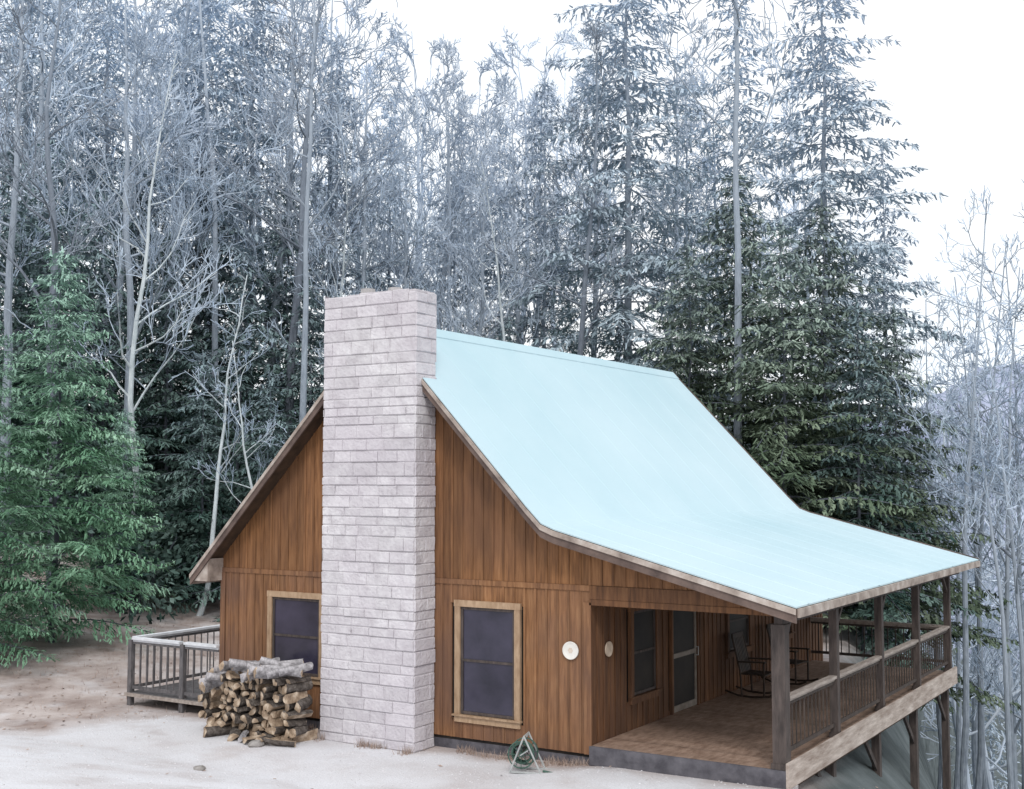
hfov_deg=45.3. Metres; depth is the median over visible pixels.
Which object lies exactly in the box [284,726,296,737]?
firewood log
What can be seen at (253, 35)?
hemlock tree
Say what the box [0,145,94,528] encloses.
hemlock tree
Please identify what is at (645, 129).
tree
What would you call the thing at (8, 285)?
bare tree
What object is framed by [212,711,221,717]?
firewood log
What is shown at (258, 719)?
firewood log
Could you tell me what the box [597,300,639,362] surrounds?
hemlock tree
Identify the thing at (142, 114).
bare tree
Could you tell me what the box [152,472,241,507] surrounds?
rhododendron shrub
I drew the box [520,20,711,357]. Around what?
bare tree
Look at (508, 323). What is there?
hemlock tree
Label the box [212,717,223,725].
firewood log
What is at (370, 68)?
bare tree
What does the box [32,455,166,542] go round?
rhododendron shrub
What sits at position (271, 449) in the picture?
hemlock tree
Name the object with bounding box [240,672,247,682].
firewood log
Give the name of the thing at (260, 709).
firewood log
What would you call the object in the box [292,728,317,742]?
firewood log
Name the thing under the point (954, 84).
sky
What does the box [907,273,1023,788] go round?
bare tree
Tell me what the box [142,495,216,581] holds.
rhododendron shrub
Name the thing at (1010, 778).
bare tree
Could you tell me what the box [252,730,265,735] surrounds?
firewood log
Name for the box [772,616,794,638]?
window
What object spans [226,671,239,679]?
firewood log
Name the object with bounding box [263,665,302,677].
firewood log
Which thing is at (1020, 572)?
bare tree
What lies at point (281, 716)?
firewood log
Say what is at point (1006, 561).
bare tree
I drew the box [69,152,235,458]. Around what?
hemlock tree
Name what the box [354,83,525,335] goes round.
bare tree
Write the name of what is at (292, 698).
firewood log
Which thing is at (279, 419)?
rhododendron shrub
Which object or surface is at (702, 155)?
bare tree
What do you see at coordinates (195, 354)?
hemlock tree
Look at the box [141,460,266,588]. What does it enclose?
rhododendron shrub
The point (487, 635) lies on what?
window
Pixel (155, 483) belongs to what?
rhododendron shrub
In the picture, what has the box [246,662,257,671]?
firewood log
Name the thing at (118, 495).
evergreen tree
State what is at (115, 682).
fallen leaves
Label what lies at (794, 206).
bare tree
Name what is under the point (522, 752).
hose reel cart
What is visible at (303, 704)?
firewood log
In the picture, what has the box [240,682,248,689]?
firewood log
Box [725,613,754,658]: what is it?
window
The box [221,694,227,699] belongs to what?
firewood log
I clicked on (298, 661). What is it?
firewood log
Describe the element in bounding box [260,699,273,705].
firewood log
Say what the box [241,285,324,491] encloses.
hemlock tree
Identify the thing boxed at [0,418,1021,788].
ground
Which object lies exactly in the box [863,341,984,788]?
bare tree
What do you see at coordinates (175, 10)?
bare tree
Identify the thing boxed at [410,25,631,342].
bare tree
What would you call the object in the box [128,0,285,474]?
bare tree
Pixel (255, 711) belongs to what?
firewood log
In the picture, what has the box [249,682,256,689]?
firewood log
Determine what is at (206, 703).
firewood log
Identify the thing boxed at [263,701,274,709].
firewood log
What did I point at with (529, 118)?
tree
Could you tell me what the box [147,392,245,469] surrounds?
rhododendron shrub
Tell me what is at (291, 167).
bare tree
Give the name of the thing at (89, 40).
bare tree
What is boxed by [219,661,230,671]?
firewood log
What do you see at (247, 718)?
firewood log
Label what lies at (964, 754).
bare tree
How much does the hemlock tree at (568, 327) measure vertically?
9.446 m
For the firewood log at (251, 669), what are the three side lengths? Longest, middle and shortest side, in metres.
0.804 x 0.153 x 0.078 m
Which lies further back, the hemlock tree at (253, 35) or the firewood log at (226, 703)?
the hemlock tree at (253, 35)
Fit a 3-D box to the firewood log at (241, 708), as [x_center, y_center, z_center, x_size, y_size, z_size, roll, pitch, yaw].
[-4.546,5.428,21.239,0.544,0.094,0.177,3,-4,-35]
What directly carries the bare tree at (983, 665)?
on the ground at (72, 674)
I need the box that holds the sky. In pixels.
[0,0,1023,417]
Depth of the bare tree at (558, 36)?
59.53 m
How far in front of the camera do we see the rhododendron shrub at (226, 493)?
41.15 m
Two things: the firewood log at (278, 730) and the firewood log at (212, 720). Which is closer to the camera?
the firewood log at (278, 730)
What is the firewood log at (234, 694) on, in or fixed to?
on the firewood log at (230, 699)
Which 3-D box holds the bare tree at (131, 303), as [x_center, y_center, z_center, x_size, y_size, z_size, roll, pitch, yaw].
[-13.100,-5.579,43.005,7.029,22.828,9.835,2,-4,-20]
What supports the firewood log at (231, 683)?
on the firewood log at (234, 694)
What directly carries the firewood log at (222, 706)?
on the firewood log
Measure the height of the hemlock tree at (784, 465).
12.476 m
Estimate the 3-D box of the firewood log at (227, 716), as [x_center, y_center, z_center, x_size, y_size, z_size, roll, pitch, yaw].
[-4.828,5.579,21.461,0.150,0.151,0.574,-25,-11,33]
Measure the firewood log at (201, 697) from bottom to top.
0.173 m
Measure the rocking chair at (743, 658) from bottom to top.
1.175 m
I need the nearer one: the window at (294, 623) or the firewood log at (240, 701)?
the firewood log at (240, 701)
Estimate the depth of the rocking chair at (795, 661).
24.90 m
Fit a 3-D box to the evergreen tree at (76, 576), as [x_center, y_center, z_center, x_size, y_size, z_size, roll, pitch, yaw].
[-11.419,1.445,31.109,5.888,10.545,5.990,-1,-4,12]
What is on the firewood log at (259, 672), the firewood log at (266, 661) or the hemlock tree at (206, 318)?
the firewood log at (266, 661)
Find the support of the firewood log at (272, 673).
on the firewood log at (279, 681)
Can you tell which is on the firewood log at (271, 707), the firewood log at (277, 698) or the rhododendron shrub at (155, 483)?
the firewood log at (277, 698)
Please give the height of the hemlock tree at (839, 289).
13.723 m
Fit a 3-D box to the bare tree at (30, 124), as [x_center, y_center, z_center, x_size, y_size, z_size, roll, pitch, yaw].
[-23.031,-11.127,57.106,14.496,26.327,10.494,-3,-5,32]
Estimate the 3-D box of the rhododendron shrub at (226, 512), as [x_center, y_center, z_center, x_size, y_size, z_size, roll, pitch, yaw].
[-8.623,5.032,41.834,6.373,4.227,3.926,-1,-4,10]
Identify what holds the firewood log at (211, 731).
on the driveway
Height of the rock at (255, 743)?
0.159 m
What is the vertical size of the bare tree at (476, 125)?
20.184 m
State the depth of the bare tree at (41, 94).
48.33 m
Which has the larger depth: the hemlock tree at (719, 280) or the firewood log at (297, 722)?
the hemlock tree at (719, 280)
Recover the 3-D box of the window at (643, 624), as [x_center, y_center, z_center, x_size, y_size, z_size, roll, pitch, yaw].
[2.243,4.327,20.649,0.100,1.620,1.160,-3,-5,32]
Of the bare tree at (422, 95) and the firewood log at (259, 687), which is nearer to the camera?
the firewood log at (259, 687)
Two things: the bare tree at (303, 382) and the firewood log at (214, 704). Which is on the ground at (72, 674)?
the bare tree at (303, 382)
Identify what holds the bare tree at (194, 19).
on the ground at (72, 674)
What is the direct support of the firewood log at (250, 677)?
on the firewood log
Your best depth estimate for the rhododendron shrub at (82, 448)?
43.64 m
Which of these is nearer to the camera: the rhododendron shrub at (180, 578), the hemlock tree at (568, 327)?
the rhododendron shrub at (180, 578)
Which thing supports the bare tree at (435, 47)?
on the ground at (72, 674)
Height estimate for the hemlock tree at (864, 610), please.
10.792 m
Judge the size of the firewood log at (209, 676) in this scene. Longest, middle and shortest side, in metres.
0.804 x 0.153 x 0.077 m
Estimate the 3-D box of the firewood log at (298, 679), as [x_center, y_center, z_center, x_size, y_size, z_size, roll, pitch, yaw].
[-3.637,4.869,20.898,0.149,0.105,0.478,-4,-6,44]
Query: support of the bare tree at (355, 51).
on the ground at (72, 674)
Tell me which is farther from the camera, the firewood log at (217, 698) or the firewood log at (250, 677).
the firewood log at (217, 698)
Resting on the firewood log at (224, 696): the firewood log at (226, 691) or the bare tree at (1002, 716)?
the firewood log at (226, 691)
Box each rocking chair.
[725,631,771,697]
[761,623,818,684]
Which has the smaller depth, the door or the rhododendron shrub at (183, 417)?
the door
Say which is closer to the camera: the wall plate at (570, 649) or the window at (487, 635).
the wall plate at (570, 649)
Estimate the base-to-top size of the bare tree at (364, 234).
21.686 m
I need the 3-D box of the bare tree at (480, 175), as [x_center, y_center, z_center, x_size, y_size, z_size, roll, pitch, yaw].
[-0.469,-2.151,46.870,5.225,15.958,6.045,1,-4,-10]
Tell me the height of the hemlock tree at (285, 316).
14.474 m
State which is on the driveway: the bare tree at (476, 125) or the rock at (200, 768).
the rock at (200, 768)
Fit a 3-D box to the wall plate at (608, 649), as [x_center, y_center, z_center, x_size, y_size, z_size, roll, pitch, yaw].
[1.546,4.057,19.534,0.024,0.240,0.240,-3,-5,32]
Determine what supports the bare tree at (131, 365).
on the ground at (72, 674)
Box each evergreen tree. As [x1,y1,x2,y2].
[0,246,169,649]
[0,321,86,668]
[63,408,182,611]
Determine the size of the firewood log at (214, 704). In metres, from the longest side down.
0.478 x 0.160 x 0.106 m
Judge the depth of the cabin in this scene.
20.82 m
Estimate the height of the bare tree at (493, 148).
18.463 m
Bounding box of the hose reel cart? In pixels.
[508,731,550,773]
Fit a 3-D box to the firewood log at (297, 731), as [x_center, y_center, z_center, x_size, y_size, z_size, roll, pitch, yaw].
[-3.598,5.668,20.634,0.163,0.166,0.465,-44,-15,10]
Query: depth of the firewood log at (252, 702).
20.94 m
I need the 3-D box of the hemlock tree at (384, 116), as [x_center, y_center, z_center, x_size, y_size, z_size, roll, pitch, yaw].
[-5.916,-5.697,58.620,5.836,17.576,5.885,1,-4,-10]
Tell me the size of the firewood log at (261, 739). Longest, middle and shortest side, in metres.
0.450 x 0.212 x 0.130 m
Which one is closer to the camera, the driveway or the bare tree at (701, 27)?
the driveway
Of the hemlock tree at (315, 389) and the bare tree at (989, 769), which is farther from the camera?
the bare tree at (989, 769)
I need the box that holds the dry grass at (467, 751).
[1,609,589,766]
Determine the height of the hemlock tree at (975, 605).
13.099 m
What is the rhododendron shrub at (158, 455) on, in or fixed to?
on the ground at (72, 674)
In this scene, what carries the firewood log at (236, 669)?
on the firewood log
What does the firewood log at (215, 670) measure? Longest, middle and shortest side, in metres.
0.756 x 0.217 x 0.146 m
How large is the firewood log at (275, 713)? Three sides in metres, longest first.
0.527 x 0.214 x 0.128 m
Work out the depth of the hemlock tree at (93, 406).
43.16 m
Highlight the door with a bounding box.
[668,610,699,714]
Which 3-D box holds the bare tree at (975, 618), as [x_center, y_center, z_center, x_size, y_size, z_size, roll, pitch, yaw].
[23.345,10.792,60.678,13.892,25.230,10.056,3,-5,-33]
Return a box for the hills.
[223,362,1023,665]
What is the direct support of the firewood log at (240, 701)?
on the firewood log at (241, 708)
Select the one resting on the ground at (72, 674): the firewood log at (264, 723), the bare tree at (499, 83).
the bare tree at (499, 83)
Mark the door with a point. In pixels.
(683, 626)
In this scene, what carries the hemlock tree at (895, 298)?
on the ground at (72, 674)
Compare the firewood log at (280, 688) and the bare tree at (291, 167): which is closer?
the firewood log at (280, 688)
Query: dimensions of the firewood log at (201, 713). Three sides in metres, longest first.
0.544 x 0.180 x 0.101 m
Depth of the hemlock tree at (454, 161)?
60.75 m
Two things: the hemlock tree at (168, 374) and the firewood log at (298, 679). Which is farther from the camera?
the hemlock tree at (168, 374)
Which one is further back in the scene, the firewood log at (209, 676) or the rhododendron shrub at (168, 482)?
the rhododendron shrub at (168, 482)
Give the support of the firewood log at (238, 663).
on the firewood log
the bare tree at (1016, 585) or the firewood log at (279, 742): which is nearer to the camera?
the firewood log at (279, 742)
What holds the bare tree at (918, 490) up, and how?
on the ground at (72, 674)
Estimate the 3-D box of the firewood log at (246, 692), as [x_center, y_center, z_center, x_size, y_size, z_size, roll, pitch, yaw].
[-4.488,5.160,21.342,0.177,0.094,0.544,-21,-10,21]
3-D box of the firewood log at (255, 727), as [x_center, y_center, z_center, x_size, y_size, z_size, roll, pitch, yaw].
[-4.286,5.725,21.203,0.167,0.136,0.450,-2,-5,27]
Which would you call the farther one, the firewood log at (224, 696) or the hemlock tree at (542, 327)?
the hemlock tree at (542, 327)
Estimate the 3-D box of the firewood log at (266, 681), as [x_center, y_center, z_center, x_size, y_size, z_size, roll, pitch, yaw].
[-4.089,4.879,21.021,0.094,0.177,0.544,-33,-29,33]
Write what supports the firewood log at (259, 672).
on the firewood log at (279, 681)
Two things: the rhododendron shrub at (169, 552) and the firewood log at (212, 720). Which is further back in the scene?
the rhododendron shrub at (169, 552)
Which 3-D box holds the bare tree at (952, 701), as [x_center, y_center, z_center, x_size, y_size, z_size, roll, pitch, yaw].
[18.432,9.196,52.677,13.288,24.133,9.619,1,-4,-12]
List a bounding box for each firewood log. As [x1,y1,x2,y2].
[198,692,210,701]
[198,710,205,717]
[199,678,222,687]
[199,680,211,692]
[202,697,210,708]
[203,725,230,737]
[204,672,221,681]
[204,707,224,718]
[208,717,219,724]
[209,667,219,672]
[209,693,220,701]
[209,700,222,709]
[211,687,223,697]
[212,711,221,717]
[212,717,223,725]
[216,719,232,726]
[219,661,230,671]
[219,704,225,708]
[220,673,228,681]
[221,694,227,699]
[223,700,232,708]
[223,710,237,721]
[224,687,229,694]
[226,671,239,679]
[226,705,233,711]
[227,694,234,702]
[227,726,240,740]
[228,679,240,689]
[228,688,241,697]
[229,659,250,668]
[230,712,248,723]
[231,661,258,670]
[233,682,241,690]
[233,695,249,706]
[233,705,250,711]
[238,722,246,729]
[238,729,248,742]
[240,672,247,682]
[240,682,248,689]
[240,713,261,723]
[242,689,255,696]
[242,735,264,743]
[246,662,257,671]
[246,669,254,680]
[246,698,260,706]
[246,722,258,729]
[248,665,259,674]
[248,705,258,714]
[248,728,258,736]
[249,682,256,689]
[252,716,263,722]
[252,722,261,730]
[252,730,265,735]
[253,666,287,678]
[253,690,262,699]
[255,684,272,691]
[255,734,274,741]
[258,705,262,714]
[259,656,297,665]
[260,659,303,666]
[260,679,272,683]
[260,691,273,700]
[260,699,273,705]
[261,719,266,727]
[262,709,269,719]
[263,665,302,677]
[263,685,278,692]
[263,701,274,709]
[264,738,295,746]
[266,662,295,678]
[266,702,284,712]
[268,715,282,726]
[270,708,284,717]
[270,726,287,733]
[271,734,284,739]
[272,676,294,685]
[273,692,294,702]
[278,662,312,675]
[278,684,285,693]
[280,709,295,719]
[281,680,312,694]
[281,737,291,740]
[282,709,312,719]
[283,691,307,703]
[283,718,306,726]
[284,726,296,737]
[285,702,295,711]
[286,675,310,683]
[289,725,307,737]
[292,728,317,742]
[294,694,312,712]
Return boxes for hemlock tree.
[0,0,116,388]
[0,139,151,474]
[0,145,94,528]
[12,0,185,425]
[12,185,177,543]
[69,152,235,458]
[74,230,242,513]
[80,0,296,448]
[123,165,299,466]
[137,0,327,423]
[146,350,250,613]
[160,253,298,602]
[188,368,296,621]
[204,187,324,456]
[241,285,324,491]
[259,34,396,435]
[341,96,438,293]
[415,133,501,338]
[453,117,548,340]
[483,78,607,351]
[496,313,522,343]
[505,0,771,448]
[547,301,595,356]
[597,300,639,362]
[621,53,757,405]
[636,239,779,465]
[643,0,837,429]
[654,170,870,520]
[705,218,951,638]
[710,0,981,544]
[742,198,960,624]
[788,297,981,668]
[818,145,978,647]
[820,303,1020,713]
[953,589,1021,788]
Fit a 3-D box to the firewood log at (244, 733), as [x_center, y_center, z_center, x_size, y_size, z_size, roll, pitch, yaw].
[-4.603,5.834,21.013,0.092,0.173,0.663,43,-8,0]
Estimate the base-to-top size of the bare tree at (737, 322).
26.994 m
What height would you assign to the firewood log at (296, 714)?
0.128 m
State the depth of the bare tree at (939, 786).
46.53 m
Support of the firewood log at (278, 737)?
on the driveway
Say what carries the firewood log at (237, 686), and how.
on the firewood log
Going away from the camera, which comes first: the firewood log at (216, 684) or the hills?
the firewood log at (216, 684)
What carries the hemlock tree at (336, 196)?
on the ground at (72, 674)
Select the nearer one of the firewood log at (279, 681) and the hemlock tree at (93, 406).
the firewood log at (279, 681)
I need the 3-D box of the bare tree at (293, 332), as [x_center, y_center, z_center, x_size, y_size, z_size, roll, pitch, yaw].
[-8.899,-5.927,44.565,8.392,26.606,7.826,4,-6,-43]
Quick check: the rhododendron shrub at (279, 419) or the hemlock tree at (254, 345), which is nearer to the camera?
the hemlock tree at (254, 345)
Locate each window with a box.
[267,590,321,684]
[451,599,522,728]
[627,608,662,704]
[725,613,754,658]
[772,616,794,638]
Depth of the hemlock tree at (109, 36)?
54.82 m
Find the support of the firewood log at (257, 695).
on the firewood log at (252, 702)
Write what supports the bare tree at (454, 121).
on the ground at (72, 674)
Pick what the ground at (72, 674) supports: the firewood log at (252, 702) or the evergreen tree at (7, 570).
the evergreen tree at (7, 570)
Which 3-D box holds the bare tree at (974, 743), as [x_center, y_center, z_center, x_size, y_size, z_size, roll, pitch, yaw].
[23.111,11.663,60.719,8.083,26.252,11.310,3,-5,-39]
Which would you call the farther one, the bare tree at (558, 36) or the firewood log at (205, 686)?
the bare tree at (558, 36)
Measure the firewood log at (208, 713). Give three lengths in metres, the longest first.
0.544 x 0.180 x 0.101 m
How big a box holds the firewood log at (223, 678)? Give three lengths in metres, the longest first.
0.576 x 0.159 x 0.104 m
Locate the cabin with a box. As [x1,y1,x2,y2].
[124,287,979,788]
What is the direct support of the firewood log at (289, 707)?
on the firewood log at (281, 716)
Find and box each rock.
[193,765,205,770]
[248,740,265,746]
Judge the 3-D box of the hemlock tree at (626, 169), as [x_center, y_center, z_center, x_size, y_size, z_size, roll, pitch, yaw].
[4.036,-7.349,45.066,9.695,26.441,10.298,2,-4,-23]
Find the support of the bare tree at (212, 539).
on the ground at (72, 674)
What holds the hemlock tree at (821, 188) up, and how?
on the ground at (72, 674)
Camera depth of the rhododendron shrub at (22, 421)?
46.63 m
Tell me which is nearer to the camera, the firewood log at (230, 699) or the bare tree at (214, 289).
the firewood log at (230, 699)
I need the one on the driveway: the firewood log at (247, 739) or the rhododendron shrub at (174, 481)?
the firewood log at (247, 739)
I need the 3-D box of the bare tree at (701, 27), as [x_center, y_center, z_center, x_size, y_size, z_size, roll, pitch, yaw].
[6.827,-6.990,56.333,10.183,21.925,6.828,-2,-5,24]
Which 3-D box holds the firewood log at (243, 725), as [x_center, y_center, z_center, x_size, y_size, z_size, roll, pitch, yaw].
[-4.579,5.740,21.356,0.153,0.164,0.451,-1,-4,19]
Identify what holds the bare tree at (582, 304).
on the ground at (72, 674)
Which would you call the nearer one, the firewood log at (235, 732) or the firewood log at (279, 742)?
the firewood log at (279, 742)
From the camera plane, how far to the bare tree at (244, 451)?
35.82 m
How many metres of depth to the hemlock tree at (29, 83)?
53.01 m
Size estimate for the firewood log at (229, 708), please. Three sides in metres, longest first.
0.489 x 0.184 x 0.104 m
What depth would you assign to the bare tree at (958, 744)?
50.74 m
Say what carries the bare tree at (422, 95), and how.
on the ground at (72, 674)
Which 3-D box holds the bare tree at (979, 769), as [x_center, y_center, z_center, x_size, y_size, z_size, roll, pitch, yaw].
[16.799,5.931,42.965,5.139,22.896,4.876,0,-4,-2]
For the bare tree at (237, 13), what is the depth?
61.97 m
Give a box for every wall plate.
[562,641,578,659]
[605,641,612,656]
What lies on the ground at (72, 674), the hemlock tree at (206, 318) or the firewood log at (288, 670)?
the hemlock tree at (206, 318)
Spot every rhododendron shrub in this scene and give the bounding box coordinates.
[0,368,36,453]
[21,466,108,534]
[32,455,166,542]
[36,413,116,492]
[79,489,208,624]
[88,466,178,536]
[114,411,213,487]
[135,396,264,481]
[140,435,224,493]
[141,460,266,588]
[141,470,230,537]
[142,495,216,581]
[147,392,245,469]
[147,520,220,595]
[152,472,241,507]
[174,480,240,579]
[184,488,244,528]
[230,394,299,462]
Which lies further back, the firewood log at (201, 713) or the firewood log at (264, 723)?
the firewood log at (201, 713)
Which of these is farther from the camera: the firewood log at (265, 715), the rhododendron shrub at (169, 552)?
the rhododendron shrub at (169, 552)
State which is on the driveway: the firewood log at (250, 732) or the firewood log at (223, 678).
the firewood log at (250, 732)
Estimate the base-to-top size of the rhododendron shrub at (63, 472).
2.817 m
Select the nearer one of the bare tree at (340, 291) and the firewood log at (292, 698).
the firewood log at (292, 698)
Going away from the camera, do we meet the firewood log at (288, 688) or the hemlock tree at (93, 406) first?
the firewood log at (288, 688)
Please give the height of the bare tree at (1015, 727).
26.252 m
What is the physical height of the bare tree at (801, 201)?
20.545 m
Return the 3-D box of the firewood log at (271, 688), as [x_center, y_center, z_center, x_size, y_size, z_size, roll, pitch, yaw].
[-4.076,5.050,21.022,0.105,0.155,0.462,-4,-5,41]
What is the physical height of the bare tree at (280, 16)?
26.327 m
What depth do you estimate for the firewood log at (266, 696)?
20.88 m
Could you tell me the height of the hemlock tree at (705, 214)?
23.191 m
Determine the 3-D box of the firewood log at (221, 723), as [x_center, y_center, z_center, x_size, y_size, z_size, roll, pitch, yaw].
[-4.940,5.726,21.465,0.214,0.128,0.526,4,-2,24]
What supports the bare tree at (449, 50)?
on the ground at (72, 674)
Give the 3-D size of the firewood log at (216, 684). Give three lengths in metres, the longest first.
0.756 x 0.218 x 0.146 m
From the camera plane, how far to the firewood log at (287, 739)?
20.55 m
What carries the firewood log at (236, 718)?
on the firewood log at (243, 725)
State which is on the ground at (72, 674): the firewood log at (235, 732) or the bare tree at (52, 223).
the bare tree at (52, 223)
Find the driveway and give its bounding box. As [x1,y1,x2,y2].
[0,714,774,788]
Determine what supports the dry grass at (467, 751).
on the ground at (72, 674)
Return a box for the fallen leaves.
[0,598,877,788]
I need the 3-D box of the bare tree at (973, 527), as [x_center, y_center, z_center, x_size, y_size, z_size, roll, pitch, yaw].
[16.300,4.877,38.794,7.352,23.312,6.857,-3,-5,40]
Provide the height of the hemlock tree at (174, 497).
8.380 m
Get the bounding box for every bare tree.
[0,0,112,528]
[0,0,137,609]
[0,0,156,423]
[0,0,165,418]
[0,0,168,331]
[0,0,238,432]
[0,17,245,514]
[34,0,247,489]
[39,0,293,427]
[61,0,297,423]
[94,0,289,392]
[111,0,410,456]
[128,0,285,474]
[149,0,415,443]
[169,0,402,390]
[170,258,275,615]
[192,330,286,502]
[218,9,431,332]
[237,0,401,423]
[255,0,468,294]
[261,0,481,296]
[268,115,383,383]
[309,13,489,284]
[309,34,537,315]
[323,37,512,328]
[338,76,499,332]
[354,53,583,340]
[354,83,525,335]
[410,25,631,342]
[427,82,570,338]
[432,146,564,351]
[462,70,590,343]
[474,19,631,346]
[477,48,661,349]
[479,5,662,355]
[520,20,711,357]
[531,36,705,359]
[570,9,760,370]
[655,0,817,444]
[660,68,822,417]
[692,46,878,434]
[755,109,897,511]
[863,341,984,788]
[872,405,988,614]
[881,297,986,788]
[886,327,1023,788]
[892,185,1023,788]
[905,361,1023,723]
[906,368,1023,788]
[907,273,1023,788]
[913,179,1023,566]
[914,297,1023,788]
[918,231,1023,788]
[919,401,1023,786]
[922,409,1021,788]
[923,331,1023,788]
[924,285,1023,788]
[928,355,1023,788]
[938,357,1023,718]
[939,267,1023,788]
[956,248,1023,788]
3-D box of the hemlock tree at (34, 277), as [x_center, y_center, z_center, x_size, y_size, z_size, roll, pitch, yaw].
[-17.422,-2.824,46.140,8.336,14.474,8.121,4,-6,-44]
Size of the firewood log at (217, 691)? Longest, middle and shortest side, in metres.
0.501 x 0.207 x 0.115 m
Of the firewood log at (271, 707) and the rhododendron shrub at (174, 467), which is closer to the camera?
the firewood log at (271, 707)
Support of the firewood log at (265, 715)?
on the firewood log
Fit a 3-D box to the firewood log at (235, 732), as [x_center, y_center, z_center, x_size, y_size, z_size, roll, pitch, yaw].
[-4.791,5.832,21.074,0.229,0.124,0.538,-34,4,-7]
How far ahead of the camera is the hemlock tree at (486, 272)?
62.61 m
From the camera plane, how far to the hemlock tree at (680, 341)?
38.03 m
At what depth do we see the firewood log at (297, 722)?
20.65 m
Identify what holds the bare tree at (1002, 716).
on the ground at (72, 674)
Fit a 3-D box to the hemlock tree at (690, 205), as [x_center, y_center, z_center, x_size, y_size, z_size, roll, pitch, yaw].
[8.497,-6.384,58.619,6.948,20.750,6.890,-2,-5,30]
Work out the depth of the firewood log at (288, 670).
20.69 m
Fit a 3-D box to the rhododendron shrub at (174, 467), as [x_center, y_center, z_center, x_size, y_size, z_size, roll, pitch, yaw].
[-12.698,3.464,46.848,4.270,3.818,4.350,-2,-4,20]
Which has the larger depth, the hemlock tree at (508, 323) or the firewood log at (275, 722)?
the hemlock tree at (508, 323)

